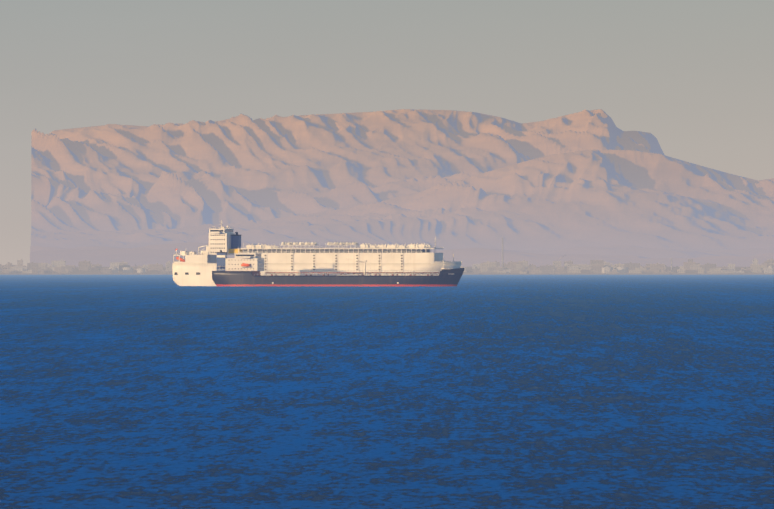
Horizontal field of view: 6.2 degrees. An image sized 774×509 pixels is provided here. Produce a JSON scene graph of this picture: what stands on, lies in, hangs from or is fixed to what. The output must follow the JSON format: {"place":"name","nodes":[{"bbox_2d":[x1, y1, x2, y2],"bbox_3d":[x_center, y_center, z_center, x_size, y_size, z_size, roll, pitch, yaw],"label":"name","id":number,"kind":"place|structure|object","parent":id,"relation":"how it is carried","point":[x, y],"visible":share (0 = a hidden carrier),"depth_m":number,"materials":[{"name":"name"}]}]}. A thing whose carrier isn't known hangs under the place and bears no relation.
{"place":"outdoors","nodes":[
{"label":"outdoors","id":0,"kind":"place"},
{"bbox_2d":[0,275,773,508],"bbox_3d":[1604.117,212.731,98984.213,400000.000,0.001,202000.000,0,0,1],"label":"sea","id":1,"kind":"structure","parent":0,"point":[471,392],"depth_m":684.03,"materials":[{"name":"liquid"}]},
{"bbox_2d":[172,220,461,285],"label":"cargo ship","id":2,"kind":"object","parent":1,"relation":"in","point":[192,269],"visible":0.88,"depth_m":4985.56,"materials":[{"name":"white paint"}]},
{"bbox_2d":[212,244,463,285],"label":"ship","id":3,"kind":"object","parent":1,"relation":"on","point":[242,269],"visible":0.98,"depth_m":4916.26,"materials":[{"name":"black metal"}]},
{"bbox_2d":[0,0,773,266],"label":"sky","id":4,"kind":"structure","parent":0,"point":[697,76],"materials":[{"name":"grey"}]},
{"bbox_2d":[2,267,773,273],"bbox_3d":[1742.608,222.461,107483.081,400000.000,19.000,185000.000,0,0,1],"label":"shore land","id":5,"kind":"structure","parent":0,"point":[96,270],"depth_m":15489.82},
{"bbox_2d":[0,237,773,274],"bbox_3d":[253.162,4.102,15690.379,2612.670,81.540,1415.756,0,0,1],"label":"shore town","id":6,"kind":"object","parent":5,"relation":"on","point":[61,267],"visible":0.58,"depth_m":15260.01,"materials":[{"name":"grey"}]},
{"bbox_2d":[27,264,762,272],"bbox_3d":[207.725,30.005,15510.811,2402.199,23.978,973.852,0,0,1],"label":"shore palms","id":7,"kind":"object","parent":5,"relation":"on","point":[530,265],"visible":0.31,"depth_m":15339.71,"materials":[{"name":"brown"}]},
{"bbox_2d":[30,109,773,266],"bbox_3d":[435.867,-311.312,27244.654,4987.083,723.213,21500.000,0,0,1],"label":"mountains","id":8,"kind":"structure","parent":0,"point":[469,189],"depth_m":29130.25,"materials":[{"name":"beige stone"}]}
]}

